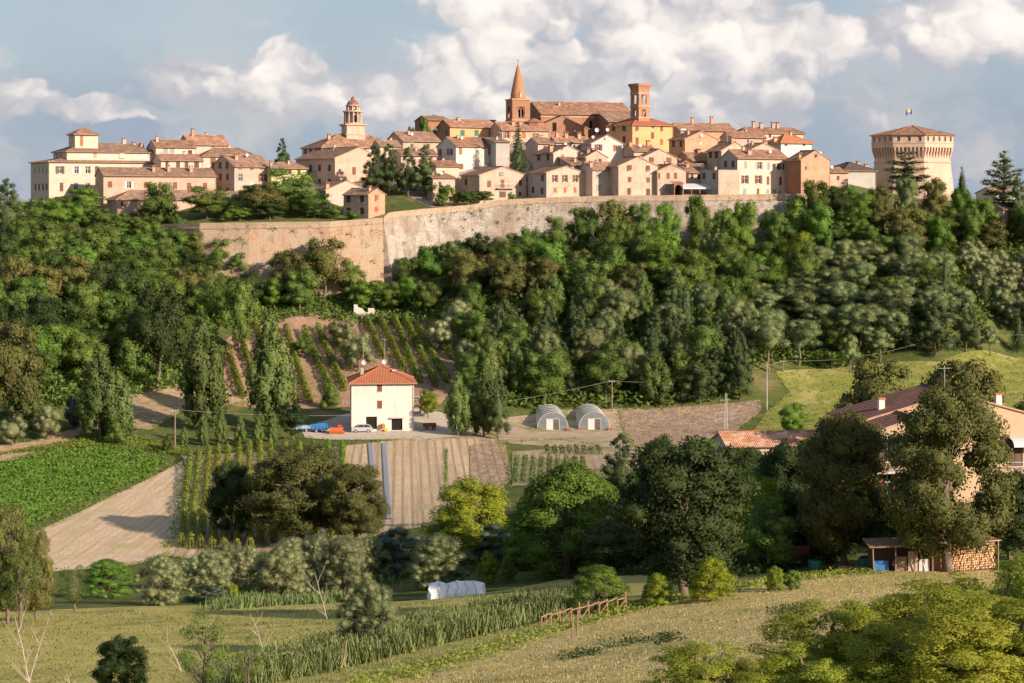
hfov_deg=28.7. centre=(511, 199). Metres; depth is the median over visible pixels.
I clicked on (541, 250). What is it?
tree
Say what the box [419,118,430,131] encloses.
tree
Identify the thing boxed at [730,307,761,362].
conifer
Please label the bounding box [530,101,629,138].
church
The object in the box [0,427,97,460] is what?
dirt track
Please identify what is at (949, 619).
shrub
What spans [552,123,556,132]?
window
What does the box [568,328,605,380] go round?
pine tree
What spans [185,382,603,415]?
power line
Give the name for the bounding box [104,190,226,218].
house
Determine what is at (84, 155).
window
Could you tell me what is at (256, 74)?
sky
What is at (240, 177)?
window
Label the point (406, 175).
conifer
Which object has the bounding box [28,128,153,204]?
villa
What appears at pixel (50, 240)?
tree
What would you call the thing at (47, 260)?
tree
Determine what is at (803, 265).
tree
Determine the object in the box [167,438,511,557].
striped field
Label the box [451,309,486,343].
tree
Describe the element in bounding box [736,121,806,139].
house
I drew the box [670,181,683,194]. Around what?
arched porch
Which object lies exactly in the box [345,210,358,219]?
shrub
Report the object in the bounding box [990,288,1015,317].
olive tree
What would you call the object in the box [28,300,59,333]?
tree
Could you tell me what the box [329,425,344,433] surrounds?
farm implement
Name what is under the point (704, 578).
tree
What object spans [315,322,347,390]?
vine row
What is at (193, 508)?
vine row
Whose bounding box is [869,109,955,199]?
castle keep
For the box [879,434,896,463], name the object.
window
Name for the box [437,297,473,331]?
olive tree
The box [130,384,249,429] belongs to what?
bank path
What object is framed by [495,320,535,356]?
tree
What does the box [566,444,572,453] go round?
vegetable row
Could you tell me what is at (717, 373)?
conifer
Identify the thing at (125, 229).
tree
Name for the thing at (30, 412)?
tree
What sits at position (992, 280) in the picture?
olive tree
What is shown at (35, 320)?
tree
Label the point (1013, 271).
olive tree
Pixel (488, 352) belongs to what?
tree
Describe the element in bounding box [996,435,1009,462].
window
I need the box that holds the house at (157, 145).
[146,135,196,155]
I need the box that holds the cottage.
[342,186,386,217]
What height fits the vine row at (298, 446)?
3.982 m
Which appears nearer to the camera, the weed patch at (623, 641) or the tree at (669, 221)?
the weed patch at (623, 641)
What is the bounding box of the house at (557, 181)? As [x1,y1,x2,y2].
[527,165,584,197]
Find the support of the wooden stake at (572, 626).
on the stubble field at (633, 649)
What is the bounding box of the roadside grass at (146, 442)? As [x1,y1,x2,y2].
[0,434,190,458]
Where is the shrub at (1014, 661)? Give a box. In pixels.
[997,630,1023,682]
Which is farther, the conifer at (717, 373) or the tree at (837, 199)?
the tree at (837, 199)
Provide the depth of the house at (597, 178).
470.40 m
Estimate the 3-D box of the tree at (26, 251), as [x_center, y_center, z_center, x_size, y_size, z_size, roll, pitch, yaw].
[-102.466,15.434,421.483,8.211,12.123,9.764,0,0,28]
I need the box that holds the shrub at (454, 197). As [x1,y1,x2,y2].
[448,188,459,205]
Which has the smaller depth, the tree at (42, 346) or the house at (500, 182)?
the tree at (42, 346)
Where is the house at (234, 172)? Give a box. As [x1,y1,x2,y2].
[210,153,268,190]
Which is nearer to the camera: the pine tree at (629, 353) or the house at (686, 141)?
the pine tree at (629, 353)
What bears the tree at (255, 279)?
on the ground at (766, 389)
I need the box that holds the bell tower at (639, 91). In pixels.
[628,80,651,120]
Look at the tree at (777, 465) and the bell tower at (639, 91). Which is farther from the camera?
the bell tower at (639, 91)
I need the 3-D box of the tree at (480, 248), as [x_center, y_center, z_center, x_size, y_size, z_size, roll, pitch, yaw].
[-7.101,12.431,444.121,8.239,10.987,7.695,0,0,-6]
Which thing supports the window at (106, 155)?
in the villa
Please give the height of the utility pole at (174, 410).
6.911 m
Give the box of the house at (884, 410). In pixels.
[826,366,1023,510]
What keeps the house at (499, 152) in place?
on the town paving
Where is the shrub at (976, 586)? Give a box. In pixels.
[912,563,1023,634]
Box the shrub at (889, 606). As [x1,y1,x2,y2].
[828,577,968,652]
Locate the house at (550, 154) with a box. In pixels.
[531,142,581,169]
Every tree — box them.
[0,197,27,226]
[0,231,16,277]
[0,254,34,297]
[0,277,9,293]
[0,286,8,303]
[0,297,34,387]
[0,319,49,421]
[0,414,28,445]
[0,504,36,623]
[0,538,46,626]
[1,216,41,245]
[3,286,41,317]
[3,306,37,326]
[5,609,33,682]
[6,273,54,298]
[6,279,50,302]
[7,226,31,253]
[8,361,41,431]
[9,244,42,272]
[15,609,57,682]
[21,529,55,620]
[22,198,49,219]
[22,325,59,374]
[24,264,77,302]
[26,228,73,256]
[26,292,72,326]
[28,251,66,277]
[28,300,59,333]
[28,349,60,384]
[30,403,62,439]
[31,217,57,240]
[35,198,52,208]
[38,220,77,243]
[41,199,71,224]
[41,323,81,372]
[45,249,73,268]
[52,195,77,207]
[53,322,93,347]
[56,232,97,264]
[57,221,78,238]
[57,331,109,378]
[57,564,89,610]
[58,253,93,299]
[63,199,94,227]
[64,280,102,325]
[65,245,99,266]
[65,304,100,331]
[66,186,105,208]
[73,224,121,264]
[74,346,122,438]
[80,558,141,598]
[83,223,119,251]
[83,329,118,361]
[86,260,115,310]
[86,261,118,276]
[88,207,112,224]
[90,634,150,682]
[96,286,137,321]
[97,227,130,236]
[99,261,140,306]
[99,367,136,436]
[102,313,133,343]
[104,212,132,227]
[106,244,151,286]
[109,273,156,320]
[112,324,157,383]
[118,234,139,244]
[118,235,159,258]
[121,212,138,233]
[126,216,149,234]
[126,257,170,279]
[126,304,155,352]
[127,281,191,387]
[131,221,166,256]
[131,554,186,605]
[135,181,178,222]
[140,242,181,276]
[149,277,185,313]
[150,274,185,305]
[152,226,189,254]
[160,625,183,670]
[161,435,173,450]
[167,247,214,275]
[167,315,192,367]
[170,266,207,288]
[171,232,194,256]
[174,558,201,590]
[175,308,231,432]
[175,612,232,682]
[179,314,217,343]
[179,426,188,444]
[180,186,231,218]
[180,279,214,309]
[181,286,225,330]
[181,548,235,602]
[183,229,207,254]
[192,258,230,297]
[196,412,209,445]
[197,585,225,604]
[203,460,254,539]
[207,237,230,270]
[212,541,245,580]
[214,409,226,444]
[217,278,261,351]
[217,287,237,302]
[225,204,254,220]
[226,253,249,274]
[226,583,237,599]
[229,182,286,218]
[229,269,266,300]
[229,543,266,590]
[233,414,246,444]
[235,636,262,682]
[236,444,348,540]
[244,309,297,429]
[244,541,315,596]
[249,611,272,651]
[251,418,264,445]
[252,200,288,219]
[259,277,285,306]
[260,167,320,212]
[266,416,278,441]
[268,249,308,295]
[268,536,312,578]
[275,401,309,439]
[282,268,319,311]
[290,334,311,357]
[293,236,353,300]
[295,192,331,217]
[298,533,339,584]
[304,563,327,618]
[312,532,375,595]
[320,463,392,541]
[321,205,342,218]
[328,319,359,345]
[332,576,399,641]
[335,262,367,294]
[340,331,377,371]
[346,283,370,308]
[352,280,387,307]
[352,535,392,582]
[370,280,403,311]
[377,524,422,576]
[391,277,418,308]
[392,257,420,281]
[406,532,477,590]
[408,274,429,299]
[411,244,444,280]
[414,281,440,311]
[418,389,439,417]
[418,475,513,553]
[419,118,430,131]
[427,319,453,351]
[428,520,470,559]
[430,276,449,295]
[434,184,451,200]
[437,239,471,271]
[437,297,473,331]
[442,371,474,435]
[447,249,486,292]
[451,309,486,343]
[452,338,473,361]
[453,352,482,395]
[456,190,480,204]
[456,280,483,301]
[457,283,486,313]
[462,359,497,436]
[463,232,496,262]
[464,313,490,346]
[466,267,481,287]
[468,344,502,362]
[471,334,508,375]
[472,523,511,555]
[473,254,499,288]
[475,190,494,202]
[475,334,503,389]
[476,550,499,583]
[489,256,526,301]
[490,297,516,325]
[492,232,517,254]
[494,242,533,276]
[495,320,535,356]
[498,555,518,582]
[501,336,524,394]
[501,501,563,565]
[502,460,618,579]
[516,227,546,256]
[519,347,571,404]
[524,256,561,294]
[526,288,565,326]
[527,514,558,557]
[528,239,568,279]
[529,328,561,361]
[540,215,572,256]
[540,271,569,320]
[559,248,595,280]
[559,252,598,293]
[563,564,630,612]
[564,205,599,252]
[567,260,613,306]
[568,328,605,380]
[569,508,603,561]
[575,271,595,316]
[577,479,620,520]
[578,518,663,574]
[581,284,604,320]
[581,349,627,398]
[583,318,612,350]
[591,306,624,339]
[592,219,628,256]
[593,199,628,245]
[593,243,628,280]
[594,278,621,308]
[597,251,629,264]
[598,338,640,374]
[600,287,639,338]
[602,435,760,596]
[611,261,648,292]
[611,343,647,394]
[619,215,639,252]
[619,234,652,273]
[623,201,658,238]
[624,360,661,388]
[630,269,654,324]
[632,478,684,509]
[636,346,674,406]
[638,227,679,250]
[641,242,685,291]
[641,572,674,605]
[645,433,673,450]
[647,302,687,337]
[653,201,681,247]
[656,263,706,297]
[665,339,695,362]
[670,347,705,393]
[677,252,708,270]
[677,438,720,488]
[677,500,721,551]
[681,325,722,370]
[682,247,716,292]
[684,193,714,252]
[688,555,737,600]
[689,281,721,313]
[695,311,716,342]
[707,249,743,278]
[708,236,748,269]
[710,207,738,239]
[712,274,743,311]
[714,287,735,329]
[716,444,763,536]
[722,298,761,332]
[723,263,759,304]
[724,255,763,297]
[730,199,756,248]
[730,467,769,542]
[732,477,793,559]
[733,446,759,458]
[740,497,800,567]
[743,241,780,257]
[743,253,766,283]
[745,291,786,310]
[746,318,789,372]
[748,259,770,281]
[748,307,787,332]
[750,282,776,299]
[752,438,809,542]
[757,208,790,251]
[757,309,791,323]
[762,253,793,292]
[764,565,785,590]
[771,276,805,317]
[777,402,809,429]
[777,488,811,552]
[778,230,811,267]
[779,318,822,365]
[781,249,795,270]
[782,208,811,242]
[782,570,801,589]
[784,196,812,234]
[784,289,827,320]
[785,243,824,289]
[788,269,823,288]
[790,235,817,253]
[792,409,891,565]
[793,179,831,214]
[796,275,829,305]
[796,465,840,559]
[797,514,855,558]
[801,203,838,247]
[801,304,843,340]
[805,245,835,269]
[815,267,850,304]
[819,318,860,349]
[820,280,855,309]
[823,220,855,243]
[825,186,847,221]
[828,184,858,209]
[829,238,860,260]
[829,251,862,269]
[831,356,912,410]
[833,302,863,319]
[835,198,872,239]
[836,282,866,303]
[836,307,880,346]
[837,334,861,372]
[842,261,879,293]
[848,240,885,262]
[850,481,890,505]
[851,192,875,220]
[851,303,889,331]
[851,499,922,552]
[854,224,880,247]
[857,288,891,306]
[864,330,894,361]
[865,234,900,257]
[867,185,893,212]
[867,199,891,233]
[870,274,911,305]
[872,288,915,312]
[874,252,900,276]
[876,308,914,350]
[878,382,1020,571]
[885,206,926,238]
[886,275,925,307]
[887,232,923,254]
[888,222,927,254]
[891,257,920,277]
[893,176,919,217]
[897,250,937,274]
[908,260,951,296]
[911,210,935,225]
[912,288,953,315]
[918,214,942,248]
[920,177,949,219]
[920,298,968,337]
[920,358,1005,402]
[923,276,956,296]
[925,215,955,257]
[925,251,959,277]
[940,207,963,243]
[944,186,972,221]
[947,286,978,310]
[955,248,982,271]
[956,239,990,260]
[959,207,987,244]
[961,197,1003,224]
[963,273,991,295]
[970,468,1023,559]
[973,257,1003,276]
[975,270,1001,290]
[976,219,1008,251]
[979,327,1000,355]
[985,248,1008,265]
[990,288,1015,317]
[995,274,1020,295]
[996,298,1023,328]
[997,260,1023,280]
[998,267,1023,292]
[1006,204,1023,237]
[1008,291,1023,308]
[1010,206,1023,240]
[1010,251,1023,270]
[1012,394,1023,410]
[1014,280,1023,296]
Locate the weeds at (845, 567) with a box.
[838,565,872,570]
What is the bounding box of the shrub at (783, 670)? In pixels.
[755,658,832,681]
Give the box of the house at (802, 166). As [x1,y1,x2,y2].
[784,150,831,195]
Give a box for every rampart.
[150,218,383,295]
[383,194,806,283]
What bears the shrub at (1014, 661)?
on the ground at (766, 389)
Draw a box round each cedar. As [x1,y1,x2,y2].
[883,147,930,195]
[976,150,1023,204]
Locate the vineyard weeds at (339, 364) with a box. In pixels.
[226,312,456,406]
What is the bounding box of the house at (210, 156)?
[199,145,254,167]
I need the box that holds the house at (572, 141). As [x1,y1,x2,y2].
[549,131,588,150]
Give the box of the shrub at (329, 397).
[319,381,341,408]
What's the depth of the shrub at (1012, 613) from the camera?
48.47 m
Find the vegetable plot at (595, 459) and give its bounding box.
[512,446,637,485]
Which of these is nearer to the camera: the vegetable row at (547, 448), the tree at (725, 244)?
the vegetable row at (547, 448)
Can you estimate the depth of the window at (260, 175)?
488.27 m
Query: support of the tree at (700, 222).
on the ground at (766, 389)
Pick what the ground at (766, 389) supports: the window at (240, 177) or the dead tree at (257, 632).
the dead tree at (257, 632)
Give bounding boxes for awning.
[683,184,710,194]
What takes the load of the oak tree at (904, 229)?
on the ground at (766, 389)
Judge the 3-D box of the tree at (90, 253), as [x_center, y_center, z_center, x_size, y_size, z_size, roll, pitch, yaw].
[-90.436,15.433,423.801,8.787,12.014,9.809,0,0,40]
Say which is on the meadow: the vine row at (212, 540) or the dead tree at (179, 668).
the dead tree at (179, 668)
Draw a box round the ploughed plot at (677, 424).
[618,399,761,450]
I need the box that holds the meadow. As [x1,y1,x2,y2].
[0,575,648,682]
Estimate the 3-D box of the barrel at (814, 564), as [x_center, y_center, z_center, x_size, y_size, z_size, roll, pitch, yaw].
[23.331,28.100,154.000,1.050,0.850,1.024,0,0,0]
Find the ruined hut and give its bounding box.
[354,304,374,316]
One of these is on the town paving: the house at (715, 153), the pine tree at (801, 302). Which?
the house at (715, 153)
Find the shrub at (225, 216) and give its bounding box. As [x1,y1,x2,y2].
[217,211,234,221]
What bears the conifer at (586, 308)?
on the ground at (766, 389)
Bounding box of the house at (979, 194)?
[974,187,1014,203]
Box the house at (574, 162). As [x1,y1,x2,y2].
[558,157,582,169]
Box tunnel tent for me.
[426,580,485,598]
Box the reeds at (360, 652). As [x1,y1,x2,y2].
[212,581,576,682]
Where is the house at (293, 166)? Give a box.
[265,160,309,183]
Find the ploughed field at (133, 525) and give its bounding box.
[34,462,184,570]
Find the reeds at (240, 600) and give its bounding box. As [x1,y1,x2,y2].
[197,570,401,610]
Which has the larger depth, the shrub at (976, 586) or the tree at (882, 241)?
the tree at (882, 241)
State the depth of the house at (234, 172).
487.70 m
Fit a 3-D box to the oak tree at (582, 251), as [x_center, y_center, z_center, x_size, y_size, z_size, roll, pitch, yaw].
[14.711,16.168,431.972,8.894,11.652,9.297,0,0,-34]
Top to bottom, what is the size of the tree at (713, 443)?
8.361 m
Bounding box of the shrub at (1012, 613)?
[952,604,1023,682]
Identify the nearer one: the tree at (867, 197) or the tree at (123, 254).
the tree at (123, 254)
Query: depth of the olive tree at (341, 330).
410.71 m
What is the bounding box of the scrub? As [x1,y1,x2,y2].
[447,537,862,580]
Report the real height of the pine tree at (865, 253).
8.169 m
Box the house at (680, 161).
[675,159,687,165]
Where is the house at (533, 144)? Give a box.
[524,135,553,163]
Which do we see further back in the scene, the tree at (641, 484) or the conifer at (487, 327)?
the conifer at (487, 327)
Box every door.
[366,417,377,429]
[391,419,402,430]
[546,419,552,429]
[588,419,593,429]
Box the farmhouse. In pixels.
[346,339,420,431]
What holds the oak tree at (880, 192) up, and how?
on the ground at (766, 389)
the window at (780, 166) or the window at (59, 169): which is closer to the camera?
the window at (780, 166)
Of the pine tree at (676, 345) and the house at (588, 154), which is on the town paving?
the house at (588, 154)
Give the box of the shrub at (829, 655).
[805,630,892,682]
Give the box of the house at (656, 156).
[639,143,678,164]
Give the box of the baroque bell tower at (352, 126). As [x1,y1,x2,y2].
[339,96,366,139]
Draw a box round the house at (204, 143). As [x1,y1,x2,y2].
[180,128,229,153]
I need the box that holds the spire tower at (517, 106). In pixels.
[505,60,544,126]
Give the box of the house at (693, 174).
[677,157,709,190]
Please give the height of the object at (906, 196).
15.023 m
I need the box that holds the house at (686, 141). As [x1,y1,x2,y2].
[667,130,718,156]
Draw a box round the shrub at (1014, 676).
[901,625,1023,682]
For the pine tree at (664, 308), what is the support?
on the ground at (766, 389)
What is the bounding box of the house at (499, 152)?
[481,136,510,166]
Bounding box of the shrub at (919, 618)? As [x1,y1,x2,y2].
[888,605,978,682]
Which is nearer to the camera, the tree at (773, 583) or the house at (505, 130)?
the tree at (773, 583)
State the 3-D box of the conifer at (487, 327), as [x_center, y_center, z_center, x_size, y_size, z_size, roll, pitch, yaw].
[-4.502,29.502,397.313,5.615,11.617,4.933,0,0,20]
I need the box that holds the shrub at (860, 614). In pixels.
[744,599,883,677]
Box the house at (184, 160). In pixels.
[151,145,203,167]
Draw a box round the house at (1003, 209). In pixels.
[987,202,1023,235]
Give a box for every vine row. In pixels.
[177,448,193,546]
[186,447,201,548]
[196,446,211,548]
[208,444,220,549]
[220,443,231,544]
[225,345,245,398]
[233,441,242,545]
[238,333,258,400]
[245,438,254,546]
[252,316,273,396]
[256,438,264,543]
[267,437,277,542]
[276,331,298,402]
[282,438,291,539]
[283,323,312,402]
[295,439,304,538]
[301,324,338,396]
[310,440,318,535]
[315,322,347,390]
[325,438,333,538]
[328,322,354,371]
[339,440,346,521]
[363,315,386,358]
[377,315,406,371]
[391,312,423,382]
[402,315,438,386]
[414,321,450,382]
[425,316,454,358]
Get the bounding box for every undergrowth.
[0,228,223,422]
[217,263,482,329]
[462,220,1023,408]
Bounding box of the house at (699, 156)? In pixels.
[677,145,706,166]
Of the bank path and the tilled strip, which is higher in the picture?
the bank path
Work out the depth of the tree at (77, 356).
366.71 m
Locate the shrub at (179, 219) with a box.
[169,213,188,225]
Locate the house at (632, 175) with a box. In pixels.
[606,156,659,195]
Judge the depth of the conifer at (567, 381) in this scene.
384.83 m
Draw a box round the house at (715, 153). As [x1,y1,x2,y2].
[705,136,746,169]
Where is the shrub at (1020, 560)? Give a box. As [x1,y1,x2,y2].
[984,555,1023,608]
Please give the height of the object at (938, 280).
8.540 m
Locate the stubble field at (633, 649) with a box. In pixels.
[364,570,1020,682]
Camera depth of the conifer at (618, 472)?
238.50 m
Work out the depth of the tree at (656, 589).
129.37 m
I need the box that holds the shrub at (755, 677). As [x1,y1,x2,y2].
[710,657,808,682]
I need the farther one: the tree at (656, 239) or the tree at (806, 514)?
the tree at (656, 239)
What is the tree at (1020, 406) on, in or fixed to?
on the ground at (766, 389)
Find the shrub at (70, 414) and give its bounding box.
[62,394,81,429]
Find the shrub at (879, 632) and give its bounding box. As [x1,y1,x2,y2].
[808,621,967,682]
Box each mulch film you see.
[367,443,375,497]
[381,443,392,518]
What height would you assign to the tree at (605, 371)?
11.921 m
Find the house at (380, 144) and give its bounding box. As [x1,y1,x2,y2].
[371,138,401,166]
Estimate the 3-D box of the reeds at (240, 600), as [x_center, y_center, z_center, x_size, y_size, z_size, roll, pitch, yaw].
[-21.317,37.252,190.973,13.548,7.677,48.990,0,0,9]
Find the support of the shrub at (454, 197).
on the ground at (766, 389)
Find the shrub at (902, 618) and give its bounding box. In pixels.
[878,593,921,641]
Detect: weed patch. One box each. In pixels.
[557,646,605,660]
[597,632,651,649]
[647,629,685,644]
[766,602,806,614]
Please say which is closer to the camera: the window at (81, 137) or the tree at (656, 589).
the tree at (656, 589)
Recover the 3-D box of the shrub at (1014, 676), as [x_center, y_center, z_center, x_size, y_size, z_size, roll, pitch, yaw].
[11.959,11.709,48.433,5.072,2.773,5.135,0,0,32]
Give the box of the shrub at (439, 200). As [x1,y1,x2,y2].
[433,193,446,205]
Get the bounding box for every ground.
[0,185,1023,629]
[223,311,455,407]
[455,408,639,449]
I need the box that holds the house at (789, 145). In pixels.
[767,131,814,157]
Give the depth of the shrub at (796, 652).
48.42 m
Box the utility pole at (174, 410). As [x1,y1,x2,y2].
[172,409,177,444]
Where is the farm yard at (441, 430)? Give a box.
[301,408,459,439]
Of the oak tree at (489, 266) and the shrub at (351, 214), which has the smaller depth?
the oak tree at (489, 266)
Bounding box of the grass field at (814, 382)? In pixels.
[752,350,1023,430]
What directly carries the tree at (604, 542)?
on the ground at (766, 389)
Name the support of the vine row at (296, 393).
on the vineyard ground at (298, 322)
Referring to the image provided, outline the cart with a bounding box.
[423,423,435,429]
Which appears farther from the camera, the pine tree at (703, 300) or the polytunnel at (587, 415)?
the pine tree at (703, 300)
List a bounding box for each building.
[94,165,216,210]
[294,143,378,183]
[834,161,878,188]
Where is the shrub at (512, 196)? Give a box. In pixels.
[507,191,516,198]
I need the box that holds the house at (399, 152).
[393,142,437,172]
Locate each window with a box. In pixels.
[56,166,63,173]
[72,166,80,173]
[80,136,83,146]
[82,152,87,157]
[85,166,89,173]
[104,153,109,157]
[119,153,124,157]
[125,182,132,188]
[142,153,147,158]
[163,148,167,153]
[194,162,198,167]
[237,174,243,181]
[259,174,265,181]
[352,167,355,174]
[377,385,381,391]
[377,401,381,408]
[447,149,452,155]
[460,130,464,136]
[474,130,478,136]
[499,191,505,197]
[503,132,510,138]
[532,133,539,136]
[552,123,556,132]
[552,175,557,182]
[562,175,567,182]
[573,175,577,182]
[595,144,601,150]
[595,172,600,178]
[596,185,601,191]
[665,185,670,190]
[741,175,748,183]
[755,175,761,183]
[756,162,762,169]
[777,163,783,169]
[878,474,896,492]
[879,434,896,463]
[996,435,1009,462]
[1008,440,1023,467]
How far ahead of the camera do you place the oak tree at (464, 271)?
430.41 m
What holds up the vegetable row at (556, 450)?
on the vegetable plot at (595, 459)
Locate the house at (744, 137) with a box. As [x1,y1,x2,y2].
[719,125,767,145]
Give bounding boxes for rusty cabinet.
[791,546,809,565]
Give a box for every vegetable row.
[511,452,519,482]
[520,454,527,482]
[528,453,535,480]
[537,453,543,481]
[544,444,550,453]
[546,454,552,475]
[551,444,557,453]
[555,454,560,466]
[559,445,565,453]
[563,454,568,463]
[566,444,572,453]
[574,444,579,453]
[580,453,584,467]
[581,445,587,454]
[595,445,602,453]
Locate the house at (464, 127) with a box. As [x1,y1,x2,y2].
[436,117,495,140]
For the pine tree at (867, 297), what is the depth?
424.33 m
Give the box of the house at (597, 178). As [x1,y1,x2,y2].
[579,160,610,195]
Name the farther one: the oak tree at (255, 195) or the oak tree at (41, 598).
the oak tree at (255, 195)
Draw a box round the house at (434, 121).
[414,108,446,135]
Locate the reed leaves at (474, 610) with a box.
[223,588,571,677]
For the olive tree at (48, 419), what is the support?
on the ground at (766, 389)
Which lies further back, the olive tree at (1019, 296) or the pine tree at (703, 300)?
the olive tree at (1019, 296)
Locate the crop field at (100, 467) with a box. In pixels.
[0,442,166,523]
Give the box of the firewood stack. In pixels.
[937,534,1000,570]
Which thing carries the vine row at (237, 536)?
on the striped field at (417, 472)
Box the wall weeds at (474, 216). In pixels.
[210,198,787,273]
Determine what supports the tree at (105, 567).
on the ground at (766, 389)
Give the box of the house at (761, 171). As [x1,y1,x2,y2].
[719,146,787,193]
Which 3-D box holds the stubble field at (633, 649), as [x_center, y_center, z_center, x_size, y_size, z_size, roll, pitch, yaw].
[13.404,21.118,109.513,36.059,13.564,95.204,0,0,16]
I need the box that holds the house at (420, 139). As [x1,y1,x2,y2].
[387,131,440,152]
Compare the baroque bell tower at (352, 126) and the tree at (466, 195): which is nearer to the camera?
the tree at (466, 195)
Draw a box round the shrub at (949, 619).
[843,581,1023,682]
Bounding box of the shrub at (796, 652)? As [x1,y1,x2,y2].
[729,640,845,682]
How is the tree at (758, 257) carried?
on the ground at (766, 389)
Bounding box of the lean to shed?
[862,537,954,571]
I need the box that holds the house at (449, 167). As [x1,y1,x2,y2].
[428,158,460,188]
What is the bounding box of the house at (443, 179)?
[423,171,456,200]
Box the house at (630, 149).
[623,140,653,156]
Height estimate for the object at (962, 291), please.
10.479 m
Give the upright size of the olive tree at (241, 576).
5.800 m
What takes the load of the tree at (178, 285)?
on the ground at (766, 389)
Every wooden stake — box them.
[344,641,346,666]
[571,614,573,639]
[576,610,578,634]
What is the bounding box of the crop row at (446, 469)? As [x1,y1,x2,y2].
[444,448,447,492]
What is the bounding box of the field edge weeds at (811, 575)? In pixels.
[343,564,888,682]
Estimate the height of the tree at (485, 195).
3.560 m
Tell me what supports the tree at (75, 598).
on the ground at (766, 389)
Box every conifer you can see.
[0,177,27,233]
[274,138,291,162]
[359,145,387,191]
[379,143,403,194]
[394,146,423,196]
[408,144,439,196]
[479,320,502,356]
[485,371,511,439]
[489,305,508,345]
[507,308,525,347]
[509,123,528,180]
[518,276,542,324]
[521,325,541,381]
[538,299,561,339]
[539,319,552,346]
[555,340,577,398]
[562,295,577,337]
[566,305,585,364]
[576,298,590,329]
[599,433,637,490]
[613,319,627,345]
[639,309,667,343]
[642,316,670,363]
[646,328,661,358]
[661,306,681,344]
[662,267,682,312]
[673,328,688,364]
[675,344,719,403]
[678,278,696,335]
[704,347,732,393]
[712,315,727,359]
[720,327,750,378]
[723,329,754,399]
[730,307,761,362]
[890,306,921,349]
[912,295,956,356]
[940,246,950,293]
[950,299,981,351]
[957,167,967,201]
[978,269,992,309]
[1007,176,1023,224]
[1007,308,1023,351]
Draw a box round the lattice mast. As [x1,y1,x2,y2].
[715,396,727,430]
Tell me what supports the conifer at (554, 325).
on the ground at (766, 389)
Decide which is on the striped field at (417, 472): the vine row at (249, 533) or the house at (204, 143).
the vine row at (249, 533)
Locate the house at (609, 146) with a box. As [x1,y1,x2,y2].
[579,128,624,162]
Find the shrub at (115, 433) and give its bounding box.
[107,419,127,444]
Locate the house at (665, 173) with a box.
[653,158,687,194]
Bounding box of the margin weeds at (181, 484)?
[1,367,803,569]
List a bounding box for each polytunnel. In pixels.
[536,404,569,430]
[576,404,611,430]
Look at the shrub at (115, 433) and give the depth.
328.84 m
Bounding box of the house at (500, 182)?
[459,166,527,202]
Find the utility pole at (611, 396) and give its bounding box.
[609,380,614,411]
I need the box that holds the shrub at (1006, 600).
[966,594,1023,631]
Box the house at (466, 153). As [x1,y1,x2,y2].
[435,135,490,171]
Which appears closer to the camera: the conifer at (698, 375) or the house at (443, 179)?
the conifer at (698, 375)
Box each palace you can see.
[300,134,380,155]
[606,114,675,151]
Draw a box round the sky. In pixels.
[0,0,1023,201]
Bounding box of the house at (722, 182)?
[700,166,739,194]
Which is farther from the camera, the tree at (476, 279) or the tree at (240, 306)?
the tree at (476, 279)
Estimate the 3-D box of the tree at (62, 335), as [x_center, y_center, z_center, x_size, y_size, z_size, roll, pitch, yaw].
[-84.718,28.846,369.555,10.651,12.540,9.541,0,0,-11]
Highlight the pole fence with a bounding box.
[540,592,626,629]
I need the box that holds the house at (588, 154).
[576,148,608,161]
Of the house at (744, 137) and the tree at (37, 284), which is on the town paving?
the house at (744, 137)
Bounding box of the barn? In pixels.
[711,430,819,454]
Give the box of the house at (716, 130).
[672,116,735,143]
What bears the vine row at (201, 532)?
on the striped field at (417, 472)
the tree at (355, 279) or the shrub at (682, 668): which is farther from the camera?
the tree at (355, 279)
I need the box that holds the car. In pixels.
[351,424,371,432]
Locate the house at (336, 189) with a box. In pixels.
[315,178,362,206]
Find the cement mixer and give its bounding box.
[380,423,387,431]
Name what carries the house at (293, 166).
on the town paving
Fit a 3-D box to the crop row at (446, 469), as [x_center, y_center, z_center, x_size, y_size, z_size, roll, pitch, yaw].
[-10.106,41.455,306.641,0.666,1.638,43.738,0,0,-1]
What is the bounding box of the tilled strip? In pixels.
[470,439,510,495]
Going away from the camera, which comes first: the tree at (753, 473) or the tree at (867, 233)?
the tree at (753, 473)
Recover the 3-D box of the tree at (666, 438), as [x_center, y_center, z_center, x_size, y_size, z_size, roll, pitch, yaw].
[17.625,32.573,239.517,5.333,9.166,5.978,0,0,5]
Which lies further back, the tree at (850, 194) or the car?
the tree at (850, 194)
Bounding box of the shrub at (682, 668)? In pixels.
[638,640,762,682]
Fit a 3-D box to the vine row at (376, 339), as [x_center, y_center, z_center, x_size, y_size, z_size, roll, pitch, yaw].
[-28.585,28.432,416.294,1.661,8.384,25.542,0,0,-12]
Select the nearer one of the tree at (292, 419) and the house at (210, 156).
the tree at (292, 419)
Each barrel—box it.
[808,559,821,569]
[858,556,867,566]
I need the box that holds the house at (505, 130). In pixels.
[489,120,549,143]
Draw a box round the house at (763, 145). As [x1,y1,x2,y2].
[744,140,777,149]
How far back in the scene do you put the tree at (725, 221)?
450.38 m
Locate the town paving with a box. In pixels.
[97,142,849,207]
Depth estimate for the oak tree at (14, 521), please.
152.86 m
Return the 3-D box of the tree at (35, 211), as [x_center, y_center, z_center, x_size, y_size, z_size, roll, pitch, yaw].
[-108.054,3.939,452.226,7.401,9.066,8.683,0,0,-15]
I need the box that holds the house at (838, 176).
[829,165,849,192]
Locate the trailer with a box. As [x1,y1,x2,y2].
[296,423,327,432]

